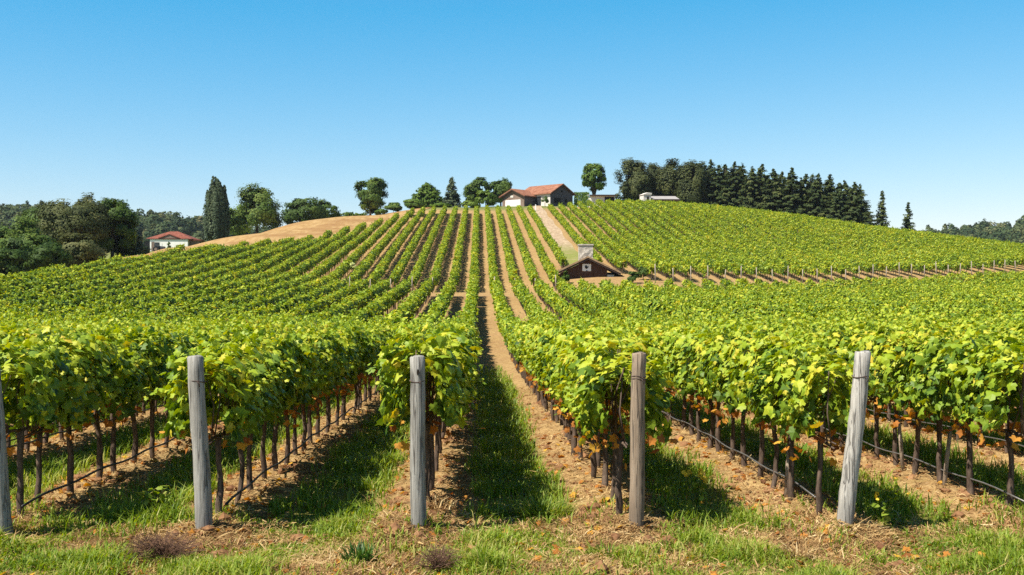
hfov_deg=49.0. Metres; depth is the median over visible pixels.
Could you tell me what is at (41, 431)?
trellis wire
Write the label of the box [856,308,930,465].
grapevine
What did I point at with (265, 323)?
grapevine
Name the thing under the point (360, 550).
grass tuft
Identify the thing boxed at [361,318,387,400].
grapevine
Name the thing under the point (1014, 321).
grapevine
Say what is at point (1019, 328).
grapevine
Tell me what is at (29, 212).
broadleaf tree
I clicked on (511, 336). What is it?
grapevine
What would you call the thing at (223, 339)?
grapevine
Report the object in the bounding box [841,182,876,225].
conifer tree
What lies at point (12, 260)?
broadleaf tree
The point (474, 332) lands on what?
grapevine
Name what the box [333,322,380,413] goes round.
grapevine
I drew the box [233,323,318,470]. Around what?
grapevine
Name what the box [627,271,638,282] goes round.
bush
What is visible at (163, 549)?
dry bush
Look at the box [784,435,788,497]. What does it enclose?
stake
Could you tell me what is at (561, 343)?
grapevine
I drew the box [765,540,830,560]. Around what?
straw tuft
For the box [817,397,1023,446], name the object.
irrigation hose
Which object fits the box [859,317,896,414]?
grapevine
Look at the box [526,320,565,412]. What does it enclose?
grapevine
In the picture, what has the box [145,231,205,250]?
white house
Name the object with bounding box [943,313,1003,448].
grapevine
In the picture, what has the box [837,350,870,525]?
vineyard post
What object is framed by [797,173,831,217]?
conifer tree
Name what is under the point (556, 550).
fallen leaves
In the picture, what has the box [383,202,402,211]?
broadleaf tree
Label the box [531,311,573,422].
grapevine
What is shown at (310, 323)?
grapevine
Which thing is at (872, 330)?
grapevine
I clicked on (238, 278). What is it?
grapevines
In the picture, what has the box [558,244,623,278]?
wooden hut
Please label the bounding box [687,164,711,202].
conifer tree
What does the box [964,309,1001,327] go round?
grapevine
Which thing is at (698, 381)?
grapevine
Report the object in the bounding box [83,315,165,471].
grapevine
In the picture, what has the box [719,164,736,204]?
conifer tree
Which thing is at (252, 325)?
grapevine
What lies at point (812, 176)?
conifer tree
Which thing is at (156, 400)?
grapevine
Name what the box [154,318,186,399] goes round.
grapevine
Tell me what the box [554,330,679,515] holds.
grapevine
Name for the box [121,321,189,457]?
grapevine
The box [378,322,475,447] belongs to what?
grapevine
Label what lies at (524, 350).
grapevine
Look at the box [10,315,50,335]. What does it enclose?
grapevine
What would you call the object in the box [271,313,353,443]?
grapevine
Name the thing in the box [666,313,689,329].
grapevine
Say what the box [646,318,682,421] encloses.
grapevine
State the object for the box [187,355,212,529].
vineyard post
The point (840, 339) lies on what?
grapevine
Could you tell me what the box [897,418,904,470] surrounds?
stake
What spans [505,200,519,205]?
garage door
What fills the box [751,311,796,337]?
grapevine
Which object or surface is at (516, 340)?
grapevine
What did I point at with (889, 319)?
grapevine
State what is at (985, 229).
forest
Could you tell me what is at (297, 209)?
broadleaf tree
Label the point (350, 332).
grapevine
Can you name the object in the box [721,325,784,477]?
grapevine
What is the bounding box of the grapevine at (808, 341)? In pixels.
[793,324,832,431]
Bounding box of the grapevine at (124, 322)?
[93,314,134,327]
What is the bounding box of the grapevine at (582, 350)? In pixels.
[550,317,686,502]
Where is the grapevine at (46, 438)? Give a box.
[13,323,80,442]
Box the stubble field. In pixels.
[110,207,436,259]
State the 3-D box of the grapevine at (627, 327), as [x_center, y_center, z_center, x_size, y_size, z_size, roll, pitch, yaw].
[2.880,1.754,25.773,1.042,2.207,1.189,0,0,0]
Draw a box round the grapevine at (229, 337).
[186,317,237,427]
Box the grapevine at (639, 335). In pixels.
[637,318,688,413]
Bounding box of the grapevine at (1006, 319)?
[992,314,1023,330]
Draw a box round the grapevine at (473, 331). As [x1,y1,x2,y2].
[445,313,481,348]
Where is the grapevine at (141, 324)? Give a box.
[110,313,158,416]
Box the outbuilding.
[640,192,651,200]
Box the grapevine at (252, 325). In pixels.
[214,312,269,337]
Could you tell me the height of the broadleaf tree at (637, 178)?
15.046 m
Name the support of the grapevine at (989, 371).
on the ground at (494, 350)
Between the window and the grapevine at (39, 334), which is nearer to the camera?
the grapevine at (39, 334)
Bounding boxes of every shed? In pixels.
[587,195,616,206]
[651,196,679,201]
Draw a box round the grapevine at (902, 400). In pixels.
[890,324,984,481]
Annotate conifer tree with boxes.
[442,176,461,206]
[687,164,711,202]
[703,164,730,204]
[706,159,716,196]
[714,161,753,206]
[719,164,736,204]
[727,166,746,204]
[732,166,764,209]
[747,164,770,208]
[752,168,794,212]
[771,171,791,207]
[772,167,808,214]
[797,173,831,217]
[798,173,815,215]
[804,174,815,188]
[815,174,835,214]
[818,182,862,221]
[833,180,854,214]
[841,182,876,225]
[859,184,875,223]
[874,190,890,226]
[899,202,914,230]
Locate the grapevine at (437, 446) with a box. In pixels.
[414,313,475,471]
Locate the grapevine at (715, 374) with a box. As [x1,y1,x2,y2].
[699,312,779,466]
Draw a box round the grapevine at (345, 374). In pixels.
[297,321,353,436]
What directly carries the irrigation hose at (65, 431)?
on the ground at (494, 350)
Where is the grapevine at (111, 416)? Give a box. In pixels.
[83,321,142,420]
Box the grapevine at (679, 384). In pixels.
[675,324,720,448]
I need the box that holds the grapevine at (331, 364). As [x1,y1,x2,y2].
[288,318,344,450]
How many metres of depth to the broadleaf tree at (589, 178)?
265.63 m
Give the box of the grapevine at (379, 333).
[354,319,394,402]
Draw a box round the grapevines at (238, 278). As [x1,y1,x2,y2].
[0,198,1023,382]
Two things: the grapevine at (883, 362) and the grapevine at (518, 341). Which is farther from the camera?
the grapevine at (518, 341)
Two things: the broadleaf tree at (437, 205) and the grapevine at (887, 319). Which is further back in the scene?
the broadleaf tree at (437, 205)
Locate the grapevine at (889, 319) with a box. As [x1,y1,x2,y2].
[876,315,908,327]
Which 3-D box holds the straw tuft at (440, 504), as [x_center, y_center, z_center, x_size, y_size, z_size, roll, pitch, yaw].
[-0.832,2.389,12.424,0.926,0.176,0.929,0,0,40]
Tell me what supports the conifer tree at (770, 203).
on the ground at (494, 350)
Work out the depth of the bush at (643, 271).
120.11 m
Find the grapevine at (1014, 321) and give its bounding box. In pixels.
[999,314,1021,330]
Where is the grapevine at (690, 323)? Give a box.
[681,317,701,330]
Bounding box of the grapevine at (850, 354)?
[837,321,906,458]
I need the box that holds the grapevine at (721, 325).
[709,315,740,330]
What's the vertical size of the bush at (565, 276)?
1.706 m
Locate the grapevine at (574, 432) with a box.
[532,322,604,454]
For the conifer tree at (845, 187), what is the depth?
244.33 m
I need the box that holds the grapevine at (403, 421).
[399,317,474,423]
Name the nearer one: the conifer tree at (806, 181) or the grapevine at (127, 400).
the grapevine at (127, 400)
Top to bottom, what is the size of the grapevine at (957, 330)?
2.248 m
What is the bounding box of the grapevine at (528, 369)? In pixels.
[520,325,544,407]
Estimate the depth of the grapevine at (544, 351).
17.59 m
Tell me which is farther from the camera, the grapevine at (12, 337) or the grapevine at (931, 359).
the grapevine at (12, 337)
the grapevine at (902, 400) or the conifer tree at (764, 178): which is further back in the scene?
the conifer tree at (764, 178)
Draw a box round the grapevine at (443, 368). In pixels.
[366,310,478,497]
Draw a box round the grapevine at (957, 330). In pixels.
[927,314,982,440]
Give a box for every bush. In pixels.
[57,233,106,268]
[110,528,206,561]
[349,262,356,270]
[413,541,468,572]
[541,196,548,202]
[560,270,569,281]
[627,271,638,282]
[638,266,647,279]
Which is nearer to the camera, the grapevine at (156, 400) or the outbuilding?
the grapevine at (156, 400)
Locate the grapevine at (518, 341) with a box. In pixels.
[512,317,552,401]
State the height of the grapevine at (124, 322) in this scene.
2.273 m
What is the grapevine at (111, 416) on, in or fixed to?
on the ground at (494, 350)
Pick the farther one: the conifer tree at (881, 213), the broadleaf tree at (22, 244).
the conifer tree at (881, 213)
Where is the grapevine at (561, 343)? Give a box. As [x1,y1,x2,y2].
[550,313,629,467]
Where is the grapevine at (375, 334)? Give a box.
[353,319,381,393]
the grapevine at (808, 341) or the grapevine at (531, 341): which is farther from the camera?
the grapevine at (531, 341)
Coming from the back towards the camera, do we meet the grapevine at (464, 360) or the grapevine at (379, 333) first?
the grapevine at (379, 333)
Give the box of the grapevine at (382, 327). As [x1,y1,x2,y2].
[365,315,399,377]
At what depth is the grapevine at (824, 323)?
32.27 m
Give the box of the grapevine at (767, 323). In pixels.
[743,312,778,335]
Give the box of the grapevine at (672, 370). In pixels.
[659,315,719,441]
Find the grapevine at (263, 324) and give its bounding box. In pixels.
[241,312,271,333]
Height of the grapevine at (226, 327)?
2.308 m
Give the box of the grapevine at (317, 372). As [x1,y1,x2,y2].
[254,322,333,464]
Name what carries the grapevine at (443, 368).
on the ground at (494, 350)
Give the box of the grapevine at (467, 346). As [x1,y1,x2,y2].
[370,310,480,490]
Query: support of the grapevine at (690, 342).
on the ground at (494, 350)
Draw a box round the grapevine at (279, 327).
[260,312,283,332]
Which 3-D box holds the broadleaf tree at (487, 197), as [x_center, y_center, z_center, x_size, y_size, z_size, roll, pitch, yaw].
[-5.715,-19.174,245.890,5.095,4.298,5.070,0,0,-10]
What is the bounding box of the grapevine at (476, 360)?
[434,321,481,437]
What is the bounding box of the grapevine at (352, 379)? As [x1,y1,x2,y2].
[312,324,364,428]
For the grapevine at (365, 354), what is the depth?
22.98 m
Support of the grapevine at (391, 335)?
on the ground at (494, 350)
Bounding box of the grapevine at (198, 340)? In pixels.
[153,321,213,440]
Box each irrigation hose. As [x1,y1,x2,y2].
[7,405,163,447]
[21,421,221,507]
[225,390,380,504]
[656,409,815,497]
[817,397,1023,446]
[819,426,1023,501]
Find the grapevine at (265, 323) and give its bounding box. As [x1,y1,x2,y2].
[241,316,277,334]
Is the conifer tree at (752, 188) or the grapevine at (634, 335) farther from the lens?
the conifer tree at (752, 188)
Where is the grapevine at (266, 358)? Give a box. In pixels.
[195,316,299,502]
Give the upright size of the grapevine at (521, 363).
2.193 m
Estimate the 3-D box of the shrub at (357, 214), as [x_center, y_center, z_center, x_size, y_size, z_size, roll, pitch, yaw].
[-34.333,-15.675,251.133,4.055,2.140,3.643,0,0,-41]
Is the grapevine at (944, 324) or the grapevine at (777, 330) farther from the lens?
the grapevine at (944, 324)
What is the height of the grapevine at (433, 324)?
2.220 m
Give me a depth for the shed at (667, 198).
241.57 m
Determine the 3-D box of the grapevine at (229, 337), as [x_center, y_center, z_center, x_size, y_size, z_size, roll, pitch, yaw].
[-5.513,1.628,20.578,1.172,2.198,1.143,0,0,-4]
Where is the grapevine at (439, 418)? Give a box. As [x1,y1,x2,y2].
[422,309,482,453]
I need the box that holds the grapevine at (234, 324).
[220,316,253,331]
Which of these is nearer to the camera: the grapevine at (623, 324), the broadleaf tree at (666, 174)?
the grapevine at (623, 324)
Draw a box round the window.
[554,198,566,202]
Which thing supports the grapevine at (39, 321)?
on the ground at (494, 350)
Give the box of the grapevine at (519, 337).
[508,320,537,396]
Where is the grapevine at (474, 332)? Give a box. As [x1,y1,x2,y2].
[441,317,482,352]
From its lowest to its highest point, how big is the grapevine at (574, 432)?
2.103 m
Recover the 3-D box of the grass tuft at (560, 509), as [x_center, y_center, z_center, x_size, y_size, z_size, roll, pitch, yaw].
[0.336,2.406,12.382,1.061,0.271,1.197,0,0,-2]
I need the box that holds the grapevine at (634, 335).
[630,321,663,338]
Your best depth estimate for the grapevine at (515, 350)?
33.54 m
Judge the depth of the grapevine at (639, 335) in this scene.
22.68 m
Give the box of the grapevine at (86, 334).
[63,317,103,431]
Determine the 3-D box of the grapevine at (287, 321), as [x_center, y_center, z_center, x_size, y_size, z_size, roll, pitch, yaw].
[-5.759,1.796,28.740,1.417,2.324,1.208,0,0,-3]
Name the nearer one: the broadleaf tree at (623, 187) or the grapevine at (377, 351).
the grapevine at (377, 351)
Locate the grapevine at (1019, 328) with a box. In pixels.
[1001,310,1023,336]
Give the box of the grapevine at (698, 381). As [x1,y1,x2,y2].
[688,319,759,460]
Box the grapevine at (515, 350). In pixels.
[513,317,541,386]
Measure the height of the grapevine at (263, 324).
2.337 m
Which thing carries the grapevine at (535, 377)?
on the ground at (494, 350)
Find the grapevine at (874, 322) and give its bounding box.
[844,316,883,326]
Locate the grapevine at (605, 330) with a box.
[603,315,635,333]
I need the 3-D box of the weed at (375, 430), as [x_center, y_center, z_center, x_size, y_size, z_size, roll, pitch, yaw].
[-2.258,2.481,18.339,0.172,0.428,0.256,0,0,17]
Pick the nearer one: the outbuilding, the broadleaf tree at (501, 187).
the outbuilding
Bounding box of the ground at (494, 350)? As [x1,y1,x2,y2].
[0,206,1023,574]
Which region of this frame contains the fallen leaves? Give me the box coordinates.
[0,406,1022,574]
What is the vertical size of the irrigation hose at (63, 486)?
0.865 m
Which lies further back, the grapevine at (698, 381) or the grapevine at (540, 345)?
the grapevine at (540, 345)
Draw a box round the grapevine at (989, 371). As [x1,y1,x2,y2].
[945,331,1023,506]
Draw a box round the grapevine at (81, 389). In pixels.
[1,325,95,504]
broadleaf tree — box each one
[0,216,42,268]
[0,233,60,268]
[0,248,34,275]
[16,207,57,244]
[20,242,73,271]
[32,198,114,267]
[73,192,115,255]
[94,198,139,257]
[114,235,144,256]
[227,182,283,233]
[229,204,250,235]
[279,197,331,224]
[312,199,340,217]
[353,177,388,214]
[374,208,387,214]
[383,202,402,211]
[403,199,425,208]
[430,203,451,207]
[460,200,480,207]
[462,177,490,206]
[475,190,497,205]
[485,177,512,205]
[581,163,606,194]
[613,157,655,200]
[615,181,634,207]
[646,162,673,195]
[653,158,684,196]
[672,159,711,203]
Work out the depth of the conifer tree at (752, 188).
254.11 m
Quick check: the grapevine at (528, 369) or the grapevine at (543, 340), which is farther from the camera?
the grapevine at (528, 369)
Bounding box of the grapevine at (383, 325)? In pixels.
[367,317,400,332]
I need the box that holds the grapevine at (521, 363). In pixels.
[518,316,553,394]
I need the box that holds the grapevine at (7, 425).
[0,318,39,454]
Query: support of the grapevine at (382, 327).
on the ground at (494, 350)
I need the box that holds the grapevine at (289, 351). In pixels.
[224,313,317,480]
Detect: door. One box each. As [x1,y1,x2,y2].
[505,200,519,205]
[535,196,540,205]
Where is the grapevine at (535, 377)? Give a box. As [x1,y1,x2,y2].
[519,322,542,406]
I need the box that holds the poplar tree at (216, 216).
[202,176,230,241]
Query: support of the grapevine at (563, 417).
on the ground at (494, 350)
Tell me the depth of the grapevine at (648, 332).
23.39 m
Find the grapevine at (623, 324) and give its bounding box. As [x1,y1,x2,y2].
[614,315,643,331]
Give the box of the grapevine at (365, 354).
[333,314,375,415]
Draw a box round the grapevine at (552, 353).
[537,318,610,460]
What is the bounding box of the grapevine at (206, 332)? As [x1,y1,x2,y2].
[176,320,219,348]
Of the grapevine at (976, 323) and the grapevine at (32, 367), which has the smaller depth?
the grapevine at (32, 367)
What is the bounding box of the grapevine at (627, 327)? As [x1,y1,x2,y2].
[617,316,646,339]
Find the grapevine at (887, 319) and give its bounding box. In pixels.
[866,315,901,325]
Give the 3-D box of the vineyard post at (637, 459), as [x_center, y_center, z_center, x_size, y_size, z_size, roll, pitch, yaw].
[1.257,1.653,11.565,0.191,2.006,0.605,0,0,-2]
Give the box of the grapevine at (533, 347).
[524,321,568,424]
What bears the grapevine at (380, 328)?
on the ground at (494, 350)
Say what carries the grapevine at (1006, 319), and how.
on the ground at (494, 350)
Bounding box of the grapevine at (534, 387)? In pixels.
[512,320,535,393]
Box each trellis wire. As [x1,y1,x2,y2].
[6,401,143,442]
[867,399,1019,436]
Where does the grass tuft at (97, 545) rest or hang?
on the ground at (494, 350)
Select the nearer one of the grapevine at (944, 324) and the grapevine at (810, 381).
the grapevine at (810, 381)
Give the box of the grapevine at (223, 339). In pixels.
[178,325,229,342]
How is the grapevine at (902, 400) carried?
on the ground at (494, 350)
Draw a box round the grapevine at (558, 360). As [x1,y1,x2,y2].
[548,323,629,478]
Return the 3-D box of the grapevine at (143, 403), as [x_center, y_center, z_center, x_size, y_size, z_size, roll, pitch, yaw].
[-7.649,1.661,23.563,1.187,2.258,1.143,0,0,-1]
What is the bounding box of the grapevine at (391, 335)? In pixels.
[377,323,396,392]
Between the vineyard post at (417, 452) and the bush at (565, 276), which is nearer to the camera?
the vineyard post at (417, 452)
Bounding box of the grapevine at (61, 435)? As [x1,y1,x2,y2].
[43,317,85,440]
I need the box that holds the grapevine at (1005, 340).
[987,324,1023,391]
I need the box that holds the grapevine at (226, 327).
[208,313,247,341]
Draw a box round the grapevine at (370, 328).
[339,319,379,409]
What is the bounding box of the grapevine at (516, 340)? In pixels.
[508,317,539,388]
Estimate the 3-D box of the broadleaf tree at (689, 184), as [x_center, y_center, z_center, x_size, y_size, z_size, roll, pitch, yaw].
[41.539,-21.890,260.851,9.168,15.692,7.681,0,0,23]
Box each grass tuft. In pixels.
[81,536,128,557]
[163,556,185,570]
[337,536,383,563]
[500,491,586,519]
[583,538,631,558]
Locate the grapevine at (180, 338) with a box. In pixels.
[143,318,196,447]
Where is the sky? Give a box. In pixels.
[0,0,1023,230]
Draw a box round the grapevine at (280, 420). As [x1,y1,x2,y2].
[209,324,294,491]
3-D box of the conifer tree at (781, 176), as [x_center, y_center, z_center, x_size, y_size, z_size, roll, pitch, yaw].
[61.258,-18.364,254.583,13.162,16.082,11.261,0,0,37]
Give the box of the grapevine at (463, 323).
[436,311,479,340]
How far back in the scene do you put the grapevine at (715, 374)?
15.39 m
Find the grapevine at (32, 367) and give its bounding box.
[0,312,79,517]
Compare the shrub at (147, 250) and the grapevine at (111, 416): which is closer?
the grapevine at (111, 416)
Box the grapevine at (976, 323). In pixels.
[950,316,997,331]
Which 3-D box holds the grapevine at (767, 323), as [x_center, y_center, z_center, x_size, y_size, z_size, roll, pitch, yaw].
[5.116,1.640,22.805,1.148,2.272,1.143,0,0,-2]
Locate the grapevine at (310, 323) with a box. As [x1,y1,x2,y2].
[293,315,320,330]
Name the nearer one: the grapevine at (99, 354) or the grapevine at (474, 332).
the grapevine at (99, 354)
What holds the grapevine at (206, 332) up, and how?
on the ground at (494, 350)
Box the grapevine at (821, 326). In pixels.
[807,316,830,334]
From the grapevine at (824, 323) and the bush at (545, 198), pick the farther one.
the bush at (545, 198)
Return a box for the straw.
[0,385,1023,574]
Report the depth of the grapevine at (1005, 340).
15.94 m
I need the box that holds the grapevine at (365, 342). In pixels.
[323,315,378,419]
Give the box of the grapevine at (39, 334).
[0,309,62,451]
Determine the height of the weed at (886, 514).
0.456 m
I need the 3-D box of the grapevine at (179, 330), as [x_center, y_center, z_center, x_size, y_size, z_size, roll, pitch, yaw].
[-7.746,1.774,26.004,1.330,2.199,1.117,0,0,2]
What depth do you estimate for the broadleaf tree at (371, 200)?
243.51 m
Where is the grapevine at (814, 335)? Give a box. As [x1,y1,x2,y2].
[781,320,828,395]
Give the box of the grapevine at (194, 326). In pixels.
[191,314,219,331]
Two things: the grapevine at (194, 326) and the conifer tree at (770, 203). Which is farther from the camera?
the conifer tree at (770, 203)
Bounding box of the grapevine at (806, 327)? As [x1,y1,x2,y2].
[768,322,811,343]
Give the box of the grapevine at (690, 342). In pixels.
[666,310,753,452]
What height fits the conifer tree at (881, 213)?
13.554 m
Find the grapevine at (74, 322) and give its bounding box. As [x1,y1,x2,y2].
[53,316,89,328]
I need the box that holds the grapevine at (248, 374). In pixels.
[144,324,288,514]
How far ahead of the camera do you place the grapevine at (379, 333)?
27.02 m
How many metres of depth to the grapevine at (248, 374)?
11.64 m
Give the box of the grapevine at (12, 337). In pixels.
[0,330,14,350]
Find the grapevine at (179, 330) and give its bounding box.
[163,319,194,399]
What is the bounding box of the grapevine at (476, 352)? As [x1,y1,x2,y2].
[412,323,486,449]
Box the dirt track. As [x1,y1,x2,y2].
[532,206,577,268]
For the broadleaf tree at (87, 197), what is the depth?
144.24 m
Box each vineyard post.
[0,370,13,536]
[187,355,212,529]
[409,355,426,529]
[628,352,646,526]
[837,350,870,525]
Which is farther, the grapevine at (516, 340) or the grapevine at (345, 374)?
the grapevine at (516, 340)
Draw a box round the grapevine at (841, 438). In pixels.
[811,320,877,445]
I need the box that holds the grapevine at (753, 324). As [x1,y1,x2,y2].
[733,315,773,330]
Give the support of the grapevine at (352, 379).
on the ground at (494, 350)
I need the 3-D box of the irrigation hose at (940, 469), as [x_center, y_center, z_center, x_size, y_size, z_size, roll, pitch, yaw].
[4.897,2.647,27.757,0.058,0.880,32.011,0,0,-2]
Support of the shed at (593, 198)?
on the ground at (494, 350)
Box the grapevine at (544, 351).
[536,312,603,447]
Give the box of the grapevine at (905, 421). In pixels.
[879,319,925,426]
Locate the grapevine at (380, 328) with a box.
[364,318,385,395]
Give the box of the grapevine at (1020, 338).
[975,316,1023,452]
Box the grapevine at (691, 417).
[654,316,709,434]
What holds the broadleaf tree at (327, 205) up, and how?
on the ground at (494, 350)
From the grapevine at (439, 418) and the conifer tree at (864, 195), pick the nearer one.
the grapevine at (439, 418)
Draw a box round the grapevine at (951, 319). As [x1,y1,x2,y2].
[927,314,969,326]
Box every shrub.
[131,245,150,254]
[341,211,356,216]
[350,213,365,215]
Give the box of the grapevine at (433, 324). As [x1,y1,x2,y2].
[426,314,473,428]
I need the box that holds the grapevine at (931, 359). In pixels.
[898,313,1022,496]
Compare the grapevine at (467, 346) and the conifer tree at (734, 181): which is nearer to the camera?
the grapevine at (467, 346)
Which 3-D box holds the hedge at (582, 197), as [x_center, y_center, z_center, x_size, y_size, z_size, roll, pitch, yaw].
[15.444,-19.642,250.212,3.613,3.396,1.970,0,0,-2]
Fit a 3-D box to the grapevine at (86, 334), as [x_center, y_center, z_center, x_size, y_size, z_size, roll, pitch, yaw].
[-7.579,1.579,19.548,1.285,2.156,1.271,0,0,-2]
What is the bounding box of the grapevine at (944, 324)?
[924,314,965,410]
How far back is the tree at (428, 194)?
247.43 m
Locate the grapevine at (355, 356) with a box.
[307,323,357,432]
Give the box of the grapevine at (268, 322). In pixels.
[259,316,295,332]
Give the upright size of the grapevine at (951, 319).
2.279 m
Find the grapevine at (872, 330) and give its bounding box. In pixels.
[864,314,911,421]
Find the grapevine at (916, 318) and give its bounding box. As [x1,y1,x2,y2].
[904,312,933,327]
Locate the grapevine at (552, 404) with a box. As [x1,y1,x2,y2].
[521,309,570,420]
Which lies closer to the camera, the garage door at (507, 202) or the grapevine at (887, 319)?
the grapevine at (887, 319)
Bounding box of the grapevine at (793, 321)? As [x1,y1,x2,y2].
[781,312,817,331]
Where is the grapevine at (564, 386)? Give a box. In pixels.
[544,318,649,487]
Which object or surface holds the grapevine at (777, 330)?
on the ground at (494, 350)
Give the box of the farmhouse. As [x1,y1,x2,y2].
[499,183,575,205]
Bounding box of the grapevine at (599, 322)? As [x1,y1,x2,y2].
[585,313,615,329]
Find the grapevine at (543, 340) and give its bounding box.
[523,310,590,441]
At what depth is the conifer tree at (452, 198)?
247.06 m
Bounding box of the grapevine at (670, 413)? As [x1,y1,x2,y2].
[649,325,682,426]
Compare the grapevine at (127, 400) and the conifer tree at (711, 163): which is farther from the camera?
the conifer tree at (711, 163)
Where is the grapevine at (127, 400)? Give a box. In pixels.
[58,331,153,479]
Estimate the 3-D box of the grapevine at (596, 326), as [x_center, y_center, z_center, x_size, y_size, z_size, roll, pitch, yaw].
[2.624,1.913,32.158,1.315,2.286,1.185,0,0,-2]
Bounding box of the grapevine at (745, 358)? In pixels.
[723,311,810,488]
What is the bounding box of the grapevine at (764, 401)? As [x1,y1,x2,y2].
[730,328,846,500]
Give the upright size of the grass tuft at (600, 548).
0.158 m
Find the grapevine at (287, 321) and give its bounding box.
[280,312,306,326]
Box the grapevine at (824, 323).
[815,314,837,326]
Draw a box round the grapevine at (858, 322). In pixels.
[825,312,875,335]
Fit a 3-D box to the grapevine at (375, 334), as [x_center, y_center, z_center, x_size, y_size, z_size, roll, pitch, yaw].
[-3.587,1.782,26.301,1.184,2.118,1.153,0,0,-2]
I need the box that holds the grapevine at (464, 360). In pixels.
[368,312,485,501]
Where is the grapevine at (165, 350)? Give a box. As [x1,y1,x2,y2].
[94,307,180,462]
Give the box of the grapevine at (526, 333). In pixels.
[519,316,550,402]
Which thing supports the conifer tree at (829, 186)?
on the ground at (494, 350)
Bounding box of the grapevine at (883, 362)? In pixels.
[870,311,955,474]
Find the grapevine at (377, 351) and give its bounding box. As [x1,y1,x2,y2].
[350,317,388,407]
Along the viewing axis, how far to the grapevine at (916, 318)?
25.15 m
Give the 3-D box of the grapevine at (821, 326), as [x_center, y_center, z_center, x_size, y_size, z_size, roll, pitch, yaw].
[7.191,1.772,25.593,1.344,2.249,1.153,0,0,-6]
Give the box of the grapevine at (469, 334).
[432,314,474,364]
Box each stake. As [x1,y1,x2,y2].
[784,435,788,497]
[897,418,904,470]
[942,427,951,485]
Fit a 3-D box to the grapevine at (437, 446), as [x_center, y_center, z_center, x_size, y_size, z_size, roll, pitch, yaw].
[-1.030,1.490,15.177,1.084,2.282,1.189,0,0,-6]
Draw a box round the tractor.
[153,242,165,250]
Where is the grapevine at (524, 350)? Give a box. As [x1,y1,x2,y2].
[517,320,561,411]
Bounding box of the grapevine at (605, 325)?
[597,314,622,330]
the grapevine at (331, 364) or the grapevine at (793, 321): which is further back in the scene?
the grapevine at (793, 321)
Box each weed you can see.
[138,484,171,511]
[366,426,379,447]
[681,468,708,513]
[870,486,901,525]
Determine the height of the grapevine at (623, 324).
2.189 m
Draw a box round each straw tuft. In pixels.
[401,494,470,512]
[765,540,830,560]
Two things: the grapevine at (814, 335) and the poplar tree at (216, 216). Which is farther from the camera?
the poplar tree at (216, 216)
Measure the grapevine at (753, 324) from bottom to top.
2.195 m
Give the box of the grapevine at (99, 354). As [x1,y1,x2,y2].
[14,309,134,492]
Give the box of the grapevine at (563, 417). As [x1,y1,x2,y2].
[534,323,564,429]
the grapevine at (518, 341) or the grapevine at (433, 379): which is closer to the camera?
the grapevine at (433, 379)
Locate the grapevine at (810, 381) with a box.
[765,333,888,515]
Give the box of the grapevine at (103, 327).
[69,315,114,429]
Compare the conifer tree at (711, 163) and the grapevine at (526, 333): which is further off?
the conifer tree at (711, 163)
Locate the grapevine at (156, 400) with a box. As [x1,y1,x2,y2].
[136,321,169,411]
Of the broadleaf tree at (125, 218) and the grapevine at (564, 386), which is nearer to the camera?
the grapevine at (564, 386)
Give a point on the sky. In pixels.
(920, 103)
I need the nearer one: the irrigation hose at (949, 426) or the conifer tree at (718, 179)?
the irrigation hose at (949, 426)
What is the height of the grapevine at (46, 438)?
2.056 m
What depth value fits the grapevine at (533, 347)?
20.91 m
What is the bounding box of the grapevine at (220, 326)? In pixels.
[197,313,222,328]
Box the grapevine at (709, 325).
[699,313,725,401]
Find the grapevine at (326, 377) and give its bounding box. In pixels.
[266,316,333,455]
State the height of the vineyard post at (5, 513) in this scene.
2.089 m
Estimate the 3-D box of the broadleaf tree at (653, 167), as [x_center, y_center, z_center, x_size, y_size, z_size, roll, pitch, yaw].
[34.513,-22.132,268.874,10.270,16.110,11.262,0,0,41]
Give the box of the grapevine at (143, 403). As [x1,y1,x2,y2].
[130,312,168,414]
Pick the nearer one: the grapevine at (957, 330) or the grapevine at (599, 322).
the grapevine at (957, 330)
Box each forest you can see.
[0,200,270,243]
[914,216,1023,243]
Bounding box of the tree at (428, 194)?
[406,182,443,208]
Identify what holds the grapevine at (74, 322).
on the ground at (494, 350)
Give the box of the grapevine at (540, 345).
[526,320,595,436]
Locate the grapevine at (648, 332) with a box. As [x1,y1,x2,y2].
[631,319,679,385]
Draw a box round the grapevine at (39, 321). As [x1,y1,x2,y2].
[29,317,77,330]
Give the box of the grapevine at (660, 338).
[651,317,706,428]
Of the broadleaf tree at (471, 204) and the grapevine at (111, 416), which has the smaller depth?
the grapevine at (111, 416)
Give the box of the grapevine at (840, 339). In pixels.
[817,313,882,408]
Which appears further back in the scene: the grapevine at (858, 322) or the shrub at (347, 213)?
the shrub at (347, 213)
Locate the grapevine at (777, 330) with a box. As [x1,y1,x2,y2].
[762,319,816,426]
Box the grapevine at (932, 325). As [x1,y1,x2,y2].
[908,307,960,434]
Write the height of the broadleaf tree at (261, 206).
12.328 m
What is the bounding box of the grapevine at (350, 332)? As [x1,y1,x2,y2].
[312,310,364,425]
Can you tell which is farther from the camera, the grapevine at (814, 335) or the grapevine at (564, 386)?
the grapevine at (814, 335)
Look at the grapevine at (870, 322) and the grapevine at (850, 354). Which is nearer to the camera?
the grapevine at (850, 354)
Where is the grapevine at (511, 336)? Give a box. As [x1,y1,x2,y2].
[507,318,528,385]
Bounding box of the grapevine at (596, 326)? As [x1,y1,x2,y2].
[589,314,623,329]
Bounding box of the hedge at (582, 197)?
[574,192,589,205]
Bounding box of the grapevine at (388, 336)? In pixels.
[367,319,391,394]

